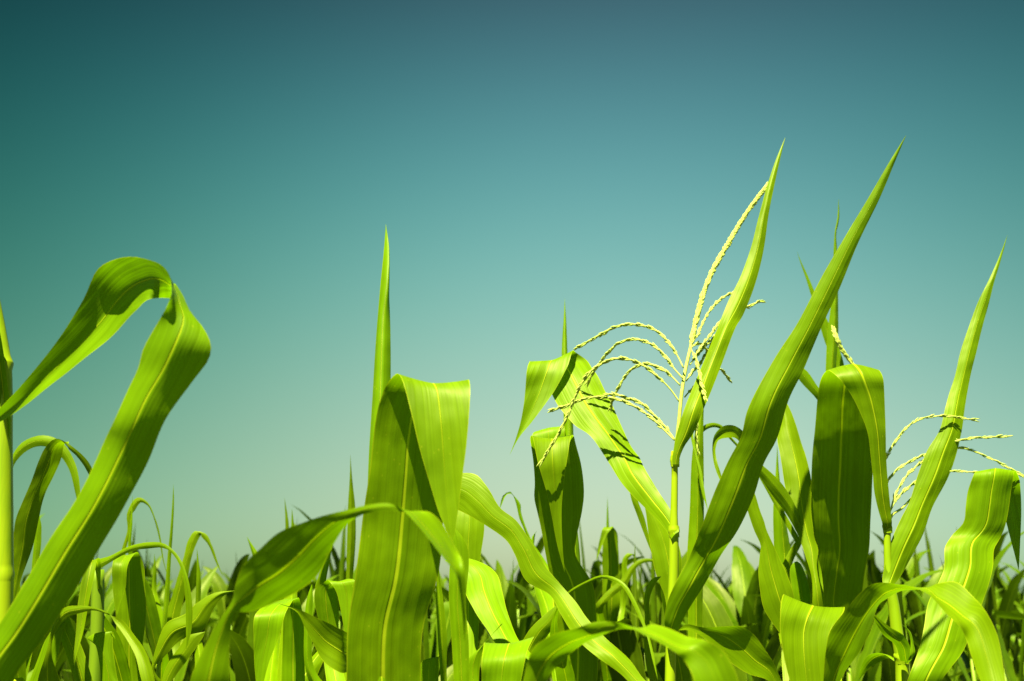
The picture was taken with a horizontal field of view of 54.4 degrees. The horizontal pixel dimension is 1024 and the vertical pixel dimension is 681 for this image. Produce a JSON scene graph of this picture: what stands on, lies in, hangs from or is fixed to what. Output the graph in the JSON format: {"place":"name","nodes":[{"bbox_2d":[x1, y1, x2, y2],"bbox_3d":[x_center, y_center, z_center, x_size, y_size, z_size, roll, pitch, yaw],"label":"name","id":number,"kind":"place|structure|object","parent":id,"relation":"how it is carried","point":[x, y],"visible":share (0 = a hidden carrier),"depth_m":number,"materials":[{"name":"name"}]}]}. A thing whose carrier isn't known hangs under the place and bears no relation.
{"place":"outdoors","nodes":[
{"label":"outdoors","id":0,"kind":"place"},
{"bbox_2d":[0,0,1023,597],"label":"sky","id":1,"kind":"structure","parent":0,"point":[518,160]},
{"label":"ground","id":2,"kind":"structure","parent":0,"visible":0},
{"bbox_2d":[0,301,14,621],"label":"corn plant","id":3,"kind":"object","parent":2,"relation":"on","point":[7,574],"visible":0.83,"depth_m":1.39,"materials":[{"name":"green plant"}]},
{"bbox_2d":[29,646,38,668],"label":"corn plant","id":4,"kind":"object","parent":2,"relation":"on","point":[34,655],"visible":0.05,"depth_m":5.43,"materials":[{"name":"green plant"}]},
{"bbox_2d":[13,435,91,680],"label":"corn plant","id":5,"kind":"object","parent":2,"relation":"on","point":[27,530],"visible":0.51,"depth_m":1.81,"materials":[{"name":"green plant"}]},
{"bbox_2d":[30,583,90,675],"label":"corn plant","id":6,"kind":"object","parent":2,"relation":"on","point":[61,658],"visible":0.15,"depth_m":3.21,"materials":[{"name":"green plant"}]},
{"bbox_2d":[45,592,85,680],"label":"corn plant","id":7,"kind":"object","parent":2,"relation":"on","point":[73,602],"visible":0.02,"depth_m":4.36,"materials":[{"name":"green plant"}]},
{"bbox_2d":[28,589,115,680],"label":"corn plant","id":8,"kind":"object","parent":2,"relation":"on","point":[109,605],"visible":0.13,"depth_m":3.83,"materials":[{"name":"green plant"}]},
{"bbox_2d":[70,618,89,680],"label":"corn plant","id":9,"kind":"object","parent":2,"relation":"on","point":[84,643],"visible":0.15,"depth_m":2.49,"materials":[{"name":"green plant"}]},
{"bbox_2d":[61,558,117,680],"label":"corn plant","id":10,"kind":"object","parent":2,"relation":"on","point":[101,667],"visible":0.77,"depth_m":1.50,"materials":[{"name":"green plant"}]},
{"bbox_2d":[30,606,154,680],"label":"corn plant","id":11,"kind":"object","parent":2,"relation":"on","point":[44,669],"visible":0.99,"depth_m":1.40,"materials":[{"name":"green plant"}]},
{"bbox_2d":[75,552,111,632],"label":"corn plant","id":12,"kind":"object","parent":2,"relation":"on","point":[107,574],"visible":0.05,"depth_m":8.40,"materials":[{"name":"green plant"}]},
{"bbox_2d":[89,581,114,620],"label":"corn plant","id":13,"kind":"object","parent":2,"relation":"on","point":[104,595],"depth_m":7.39,"materials":[{"name":"green plant"}]},
{"bbox_2d":[0,257,210,680],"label":"corn plant","id":14,"kind":"object","parent":2,"relation":"on","point":[176,352],"visible":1,"depth_m":1.01,"materials":[{"name":"green plant"}]},
{"bbox_2d":[60,559,151,680],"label":"corn plant","id":15,"kind":"object","parent":2,"relation":"on","point":[110,588],"visible":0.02,"depth_m":5.48,"materials":[{"name":"green plant"}]},
{"bbox_2d":[108,523,151,627],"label":"corn plant","id":16,"kind":"object","parent":2,"relation":"on","point":[110,619],"visible":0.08,"depth_m":4.91,"materials":[{"name":"green plant"}]},
{"bbox_2d":[65,566,217,680],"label":"corn plant","id":17,"kind":"object","parent":2,"relation":"on","point":[206,579],"visible":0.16,"depth_m":3.36,"materials":[{"name":"green plant"}]},
{"bbox_2d":[100,542,192,680],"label":"corn plant","id":18,"kind":"object","parent":2,"relation":"on","point":[128,580],"visible":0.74,"depth_m":1.74,"materials":[{"name":"green plant"}]},
{"bbox_2d":[131,542,161,590],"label":"corn plant","id":19,"kind":"object","parent":2,"relation":"on","point":[157,560],"visible":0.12,"depth_m":8.77,"materials":[{"name":"green plant"}]},
{"bbox_2d":[141,585,168,680],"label":"corn plant","id":20,"kind":"object","parent":2,"relation":"on","point":[147,648],"visible":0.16,"depth_m":3.49,"materials":[{"name":"green plant"}]},
{"bbox_2d":[146,566,173,601],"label":"corn plant","id":21,"kind":"object","parent":2,"relation":"on","point":[148,573],"visible":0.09,"depth_m":8.31,"materials":[{"name":"green plant"}]},
{"bbox_2d":[122,486,222,680],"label":"corn plant","id":22,"kind":"object","parent":2,"relation":"on","point":[158,618],"visible":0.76,"depth_m":2.06,"materials":[{"name":"green plant"}]},
{"bbox_2d":[149,562,218,647],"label":"corn plant","id":23,"kind":"object","parent":2,"relation":"on","point":[210,622],"visible":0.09,"depth_m":6.80,"materials":[{"name":"green plant"}]},
{"bbox_2d":[182,559,196,680],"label":"corn plant","id":24,"kind":"object","parent":2,"relation":"on","point":[191,661],"visible":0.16,"depth_m":4.40,"materials":[{"name":"green plant"}]},
{"bbox_2d":[151,552,233,680],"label":"corn plant","id":25,"kind":"object","parent":2,"relation":"on","point":[173,632],"visible":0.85,"depth_m":1.72,"materials":[{"name":"green plant"}]},
{"bbox_2d":[201,612,218,648],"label":"corn plant","id":26,"kind":"object","parent":2,"relation":"on","point":[213,615],"visible":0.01,"depth_m":6.11,"materials":[{"name":"green plant"}]},
{"bbox_2d":[203,615,218,642],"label":"corn plant","id":27,"kind":"object","parent":2,"relation":"on","point":[207,634],"visible":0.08,"depth_m":9.15,"materials":[{"name":"green plant"}]},
{"bbox_2d":[206,557,239,631],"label":"corn plant","id":28,"kind":"object","parent":2,"relation":"on","point":[214,625],"visible":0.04,"depth_m":7.24,"materials":[{"name":"green plant"}]},
{"bbox_2d":[202,554,249,680],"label":"corn plant","id":29,"kind":"object","parent":2,"relation":"on","point":[239,623],"visible":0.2,"depth_m":5.51,"materials":[{"name":"green plant"}]},
{"bbox_2d":[209,616,316,680],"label":"corn plant","id":30,"kind":"object","parent":2,"relation":"on","point":[232,675],"visible":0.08,"depth_m":4.63,"materials":[{"name":"green plant"}]},
{"bbox_2d":[230,608,313,680],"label":"corn plant","id":31,"kind":"object","parent":2,"relation":"on","point":[242,650],"visible":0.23,"depth_m":2.45,"materials":[{"name":"green plant"}]},
{"bbox_2d":[230,575,337,658],"bbox_3d":[-0.933,1.685,3.588,0.246,1.693,0.811,-12,-19,37],"label":"corn plant","id":32,"kind":"object","parent":2,"relation":"on","point":[303,606],"visible":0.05,"depth_m":3.90,"materials":[{"name":"green plant"}]},
{"bbox_2d":[247,503,331,680],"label":"corn plant","id":33,"kind":"object","parent":2,"relation":"on","point":[277,657],"visible":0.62,"depth_m":1.57,"materials":[{"name":"green plant"}]},
{"bbox_2d":[245,614,343,679],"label":"corn plant","id":34,"kind":"object","parent":2,"relation":"on","point":[321,675],"visible":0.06,"depth_m":3.30,"materials":[{"name":"green plant"}]},
{"bbox_2d":[294,516,316,656],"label":"corn plant","id":35,"kind":"object","parent":2,"relation":"on","point":[302,595],"visible":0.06,"depth_m":5.51,"materials":[{"name":"green plant"}]},
{"bbox_2d":[281,455,355,680],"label":"corn plant","id":36,"kind":"object","parent":2,"relation":"on","point":[325,634],"visible":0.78,"depth_m":1.61,"materials":[{"name":"green plant"}]},
{"bbox_2d":[292,505,355,677],"bbox_3d":[-0.951,1.860,4.991,1.054,2.077,0.234,12,-19,-37],"label":"corn plant","id":37,"kind":"object","parent":2,"relation":"on","point":[306,588],"visible":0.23,"depth_m":5.18,"materials":[{"name":"green plant"}]},
{"bbox_2d":[309,547,339,617],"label":"corn plant","id":38,"kind":"object","parent":2,"relation":"on","point":[335,558],"visible":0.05,"depth_m":6.03,"materials":[{"name":"green plant"}]},
{"bbox_2d":[190,503,465,680],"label":"corn plant","id":39,"kind":"object","parent":2,"relation":"on","point":[283,564],"visible":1,"depth_m":0.90,"materials":[{"name":"green plant"}]},
{"bbox_2d":[313,557,346,679],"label":"corn plant","id":40,"kind":"object","parent":2,"relation":"on","point":[336,579],"visible":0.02,"depth_m":9.32,"materials":[{"name":"green plant"}]},
{"bbox_2d":[339,611,453,680],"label":"corn plant","id":41,"kind":"object","parent":2,"relation":"on","point":[450,674],"visible":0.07,"depth_m":2.80,"materials":[{"name":"green plant"}]},
{"bbox_2d":[346,228,469,680],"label":"corn plant","id":42,"kind":"object","parent":2,"relation":"on","point":[418,439],"visible":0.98,"depth_m":1.20,"materials":[{"name":"green plant"}]},
{"bbox_2d":[427,605,436,643],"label":"corn plant","id":43,"kind":"object","parent":2,"relation":"on","point":[433,618],"visible":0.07,"depth_m":6.45,"materials":[{"name":"green plant"}]},
{"bbox_2d":[421,601,450,675],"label":"corn plant","id":44,"kind":"object","parent":2,"relation":"on","point":[430,650],"visible":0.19,"depth_m":3.42,"materials":[{"name":"green plant"}]},
{"bbox_2d":[422,633,452,673],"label":"corn plant","id":45,"kind":"object","parent":2,"relation":"on","point":[449,656],"visible":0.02,"depth_m":4.34,"materials":[{"name":"green plant"}]},
{"bbox_2d":[434,575,447,601],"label":"corn plant","id":46,"kind":"object","parent":2,"relation":"on","point":[443,586],"visible":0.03,"depth_m":7.61,"materials":[{"name":"green plant"}]},
{"bbox_2d":[421,510,483,680],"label":"corn plant","id":47,"kind":"object","parent":2,"relation":"on","point":[468,537],"visible":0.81,"depth_m":1.41,"materials":[{"name":"green plant"}]},
{"bbox_2d":[429,552,490,680],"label":"corn plant","id":48,"kind":"object","parent":2,"relation":"on","point":[482,633],"visible":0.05,"depth_m":5.48,"materials":[{"name":"green plant"}]},
{"bbox_2d":[480,560,518,667],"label":"corn plant","id":49,"kind":"object","parent":2,"relation":"on","point":[509,595],"visible":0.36,"depth_m":3.75,"materials":[{"name":"green plant"}]},
{"bbox_2d":[469,624,533,680],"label":"corn plant","id":50,"kind":"object","parent":2,"relation":"on","point":[503,661],"visible":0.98,"depth_m":1.28,"materials":[{"name":"green plant"}]},
{"bbox_2d":[445,559,559,680],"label":"corn plant","id":51,"kind":"object","parent":2,"relation":"on","point":[484,594],"visible":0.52,"depth_m":1.62,"materials":[{"name":"green plant"}]},
{"bbox_2d":[479,536,543,642],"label":"corn plant","id":52,"kind":"object","parent":2,"relation":"on","point":[521,598],"visible":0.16,"depth_m":4.87,"materials":[{"name":"green plant"}]},
{"bbox_2d":[20,557,1023,680],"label":"corn field","id":53,"kind":"structure","parent":2,"relation":"on","point":[647,581],"depth_m":12.50,"materials":[{"name":"green plant"}]},
{"bbox_2d":[515,545,536,615],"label":"corn plant","id":54,"kind":"object","parent":2,"relation":"on","point":[519,578],"visible":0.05,"depth_m":7.62,"materials":[{"name":"green plant"}]},
{"bbox_2d":[458,473,644,680],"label":"corn plant","id":55,"kind":"object","parent":2,"relation":"on","point":[477,501],"visible":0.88,"depth_m":1.46,"materials":[{"name":"green plant"}]},
{"bbox_2d":[517,590,598,680],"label":"corn plant","id":56,"kind":"object","parent":2,"relation":"on","point":[530,611],"visible":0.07,"depth_m":4.29,"materials":[{"name":"green plant"}]},
{"bbox_2d":[479,556,644,644],"bbox_3d":[0.136,1.523,3.008,0.988,1.707,0.210,5,-16,-17],"label":"corn plant","id":57,"kind":"object","parent":2,"relation":"on","point":[599,590],"visible":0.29,"depth_m":3.15,"materials":[{"name":"green plant"}]},
{"bbox_2d":[500,302,657,680],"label":"corn plant","id":58,"kind":"object","parent":2,"relation":"on","point":[559,490],"visible":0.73,"depth_m":1.68,"materials":[{"name":"green plant"}]},
{"bbox_2d":[550,523,631,680],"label":"corn plant","id":59,"kind":"object","parent":2,"relation":"on","point":[595,570],"visible":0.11,"depth_m":5.33,"materials":[{"name":"green plant"}]},
{"bbox_2d":[596,547,631,680],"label":"corn plant","id":60,"kind":"object","parent":2,"relation":"on","point":[629,582],"visible":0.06,"depth_m":4.09,"materials":[{"name":"green plant"}]},
{"bbox_2d":[592,546,646,619],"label":"corn plant","id":61,"kind":"object","parent":2,"relation":"on","point":[628,617],"visible":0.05,"depth_m":9.37,"materials":[{"name":"green plant"}]},
{"bbox_2d":[596,497,652,680],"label":"corn plant","id":62,"kind":"object","parent":2,"relation":"on","point":[610,605],"visible":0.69,"depth_m":2.63,"materials":[{"name":"green plant"}]},
{"bbox_2d":[523,621,737,680],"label":"corn plant","id":63,"kind":"object","parent":2,"relation":"on","point":[704,660],"visible":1,"depth_m":0.91,"materials":[{"name":"green plant"}]},
{"bbox_2d":[608,549,664,680],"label":"corn plant","id":64,"kind":"object","parent":2,"relation":"on","point":[625,642],"visible":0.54,"depth_m":2.56,"materials":[{"name":"green plant"}]},
{"bbox_2d":[628,556,644,647],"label":"corn plant","id":65,"kind":"object","parent":2,"relation":"on","point":[639,592],"visible":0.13,"depth_m":6.83,"materials":[{"name":"green plant"}]},
{"bbox_2d":[637,580,650,617],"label":"corn plant","id":66,"kind":"object","parent":2,"relation":"on","point":[641,597],"visible":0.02,"depth_m":8.57,"materials":[{"name":"green plant"}]},
{"bbox_2d":[581,551,733,652],"bbox_3d":[0.415,1.557,3.364,0.864,1.824,0.280,1,-15,-3],"label":"corn plant","id":67,"kind":"object","parent":2,"relation":"on","point":[656,646],"visible":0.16,"depth_m":3.44,"materials":[{"name":"green plant"}]},
{"bbox_2d":[658,597,665,652],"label":"corn plant","id":68,"kind":"object","parent":2,"relation":"on","point":[659,607],"visible":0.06,"depth_m":5.73,"materials":[{"name":"green plant"}]},
{"bbox_2d":[630,409,707,680],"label":"corn plant","id":69,"kind":"object","parent":2,"relation":"on","point":[656,534],"visible":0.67,"depth_m":1.81,"materials":[{"name":"green plant"}]},
{"bbox_2d":[618,533,724,626],"bbox_3d":[0.915,2.217,6.260,1.024,2.041,0.222,1,-15,-3],"label":"corn plant","id":70,"kind":"object","parent":2,"relation":"on","point":[639,601],"visible":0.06,"depth_m":6.40,"materials":[{"name":"green plant"}]},
{"bbox_2d":[662,617,687,652],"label":"corn plant","id":71,"kind":"object","parent":2,"relation":"on","point":[685,620],"visible":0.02,"depth_m":5.17,"materials":[{"name":"green plant"}]},
{"bbox_2d":[639,576,752,652],"bbox_3d":[0.711,1.837,4.127,0.903,1.675,0.263,5,-16,-18],"label":"corn plant","id":72,"kind":"object","parent":2,"relation":"on","point":[683,632],"visible":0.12,"depth_m":4.19,"materials":[{"name":"green plant"}]},
{"bbox_2d":[630,584,780,680],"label":"corn plant","id":73,"kind":"object","parent":2,"relation":"on","point":[715,614],"visible":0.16,"depth_m":2.61,"materials":[{"name":"green plant"}]},
{"bbox_2d":[510,136,905,680],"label":"corn plant","id":74,"kind":"object","parent":2,"relation":"on","point":[570,382],"visible":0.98,"depth_m":1.51,"materials":[{"name":"green plant"}]},
{"bbox_2d":[681,583,781,680],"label":"corn plant","id":75,"kind":"object","parent":2,"relation":"on","point":[731,617],"visible":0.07,"depth_m":3.88,"materials":[{"name":"green plant"}]},
{"bbox_2d":[706,546,763,680],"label":"corn plant","id":76,"kind":"object","parent":2,"relation":"on","point":[746,607],"visible":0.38,"depth_m":4.61,"materials":[{"name":"green plant"}]},
{"bbox_2d":[712,570,782,675],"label":"corn plant","id":77,"kind":"object","parent":2,"relation":"on","point":[765,629],"visible":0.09,"depth_m":5.15,"materials":[{"name":"green plant"}]},
{"bbox_2d":[703,423,800,680],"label":"corn plant","id":78,"kind":"object","parent":2,"relation":"on","point":[774,579],"visible":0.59,"depth_m":1.61,"materials":[{"name":"green plant"}]},
{"bbox_2d":[748,534,797,680],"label":"corn plant","id":79,"kind":"object","parent":2,"relation":"on","point":[773,629],"visible":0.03,"depth_m":6.08,"materials":[{"name":"green plant"}]},
{"bbox_2d":[760,404,823,642],"bbox_3d":[0.535,1.056,1.714,0.110,1.942,0.354,-5,-16,19],"label":"corn plant","id":80,"kind":"object","parent":2,"relation":"on","point":[792,497],"visible":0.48,"depth_m":1.83,"materials":[{"name":"green plant"}]},
{"bbox_2d":[740,539,881,647],"bbox_3d":[1.691,2.038,5.386,0.932,1.937,0.289,2,-15,-8],"label":"corn plant","id":81,"kind":"object","parent":2,"relation":"on","point":[756,548],"visible":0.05,"depth_m":5.63,"materials":[{"name":"green plant"}]},
{"bbox_2d":[798,199,853,680],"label":"corn plant","id":82,"kind":"object","parent":2,"relation":"on","point":[834,348],"visible":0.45,"depth_m":2.13,"materials":[{"name":"green plant"}]},
{"bbox_2d":[803,550,855,680],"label":"corn plant","id":83,"kind":"object","parent":2,"relation":"on","point":[853,668],"visible":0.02,"depth_m":3.96,"materials":[{"name":"green plant"}]},
{"bbox_2d":[679,581,1003,680],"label":"corn plant","id":84,"kind":"object","parent":2,"relation":"on","point":[819,643],"visible":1,"depth_m":1.27,"materials":[{"name":"green plant"}]},
{"bbox_2d":[753,546,943,680],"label":"corn plant","id":85,"kind":"object","parent":2,"relation":"on","point":[874,636],"visible":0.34,"depth_m":3.24,"materials":[{"name":"green plant"}]},
{"bbox_2d":[855,555,883,680],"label":"corn plant","id":86,"kind":"object","parent":2,"relation":"on","point":[877,649],"visible":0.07,"depth_m":4.62,"materials":[{"name":"green plant"}]},
{"bbox_2d":[867,550,881,641],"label":"corn plant","id":87,"kind":"object","parent":2,"relation":"on","point":[872,553],"visible":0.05,"depth_m":6.51,"materials":[{"name":"green plant"}]},
{"bbox_2d":[880,581,909,680],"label":"corn plant","id":88,"kind":"object","parent":2,"relation":"on","point":[888,670],"visible":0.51,"depth_m":2.73,"materials":[{"name":"green plant"}]},
{"bbox_2d":[867,550,929,663],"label":"corn plant","id":89,"kind":"object","parent":2,"relation":"on","point":[877,575],"visible":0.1,"depth_m":5.57,"materials":[{"name":"green plant"}]},
{"bbox_2d":[871,531,944,680],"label":"corn plant","id":90,"kind":"object","parent":2,"relation":"on","point":[915,605],"visible":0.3,"depth_m":4.88,"materials":[{"name":"green plant"}]},
{"bbox_2d":[810,237,1023,680],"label":"corn plant","id":91,"kind":"object","parent":2,"relation":"on","point":[850,455],"visible":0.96,"depth_m":1.79,"materials":[{"name":"green plant"}]},
{"bbox_2d":[881,555,963,680],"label":"corn plant","id":92,"kind":"object","parent":2,"relation":"on","point":[958,667],"visible":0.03,"depth_m":6.97,"materials":[{"name":"green plant"}]},
{"bbox_2d":[904,614,959,679],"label":"corn plant","id":93,"kind":"object","parent":2,"relation":"on","point":[912,629],"visible":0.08,"depth_m":5.96,"materials":[{"name":"green plant"}]},
{"bbox_2d":[867,528,1019,680],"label":"corn plant","id":94,"kind":"object","parent":2,"relation":"on","point":[931,568],"visible":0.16,"depth_m":5.90,"materials":[{"name":"green plant"}]},
{"bbox_2d":[877,527,1023,680],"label":"corn plant","id":95,"kind":"object","parent":2,"relation":"on","point":[998,614],"visible":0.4,"depth_m":3.40,"materials":[{"name":"green plant"}]},
{"bbox_2d":[907,468,1020,680],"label":"corn plant","id":96,"kind":"object","parent":2,"relation":"on","point":[993,504],"visible":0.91,"depth_m":1.59,"materials":[{"name":"green plant"}]},
{"bbox_2d":[921,531,1023,680],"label":"corn plant","id":97,"kind":"object","parent":2,"relation":"on","point":[1008,599],"visible":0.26,"depth_m":4.86,"materials":[{"name":"green plant"}]},
{"bbox_2d":[942,581,1022,680],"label":"corn plant","id":98,"kind":"object","parent":2,"relation":"on","point":[1007,641],"visible":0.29,"depth_m":4.24,"materials":[{"name":"green plant"}]},
{"bbox_2d":[957,565,1011,680],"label":"corn plant","id":99,"kind":"object","parent":2,"relation":"on","point":[1003,569],"visible":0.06,"depth_m":8.11,"materials":[{"name":"green plant"}]},
{"bbox_2d":[950,576,1023,680],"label":"corn plant","id":100,"kind":"object","parent":2,"relation":"on","point":[999,585],"visible":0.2,"depth_m":6.18,"materials":[{"name":"green plant"}]},
{"bbox_2d":[978,611,1023,680],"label":"corn plant","id":101,"kind":"object","parent":2,"relation":"on","point":[1008,668],"visible":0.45,"depth_m":3.65,"materials":[{"name":"green plant"}]},
{"bbox_2d":[992,565,1023,676],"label":"corn plant","id":102,"kind":"object","parent":2,"relation":"on","point":[998,597],"visible":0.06,"depth_m":6.84,"materials":[{"name":"green plant"}]},
{"bbox_2d":[995,574,1020,666],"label":"corn plant","id":103,"kind":"object","parent":2,"relation":"on","point":[1013,630],"visible":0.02,"depth_m":8.63,"materials":[{"name":"green plant"}]},
{"bbox_2d":[1000,562,1023,609],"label":"corn plant","id":104,"kind":"object","parent":2,"relation":"on","point":[1018,572],"visible":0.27,"depth_m":7.17,"materials":[{"name":"green plant"}]},
{"bbox_2d":[1003,580,1021,628],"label":"corn plant","id":105,"kind":"object","parent":2,"relation":"on","point":[1017,600],"visible":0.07,"depth_m":10.43,"materials":[{"name":"green plant"}]},
{"bbox_2d":[1010,557,1023,646],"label":"corn plant","id":106,"kind":"object","parent":2,"relation":"on","point":[1013,637],"visible":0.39,"depth_m":5.12,"materials":[{"name":"green plant"}]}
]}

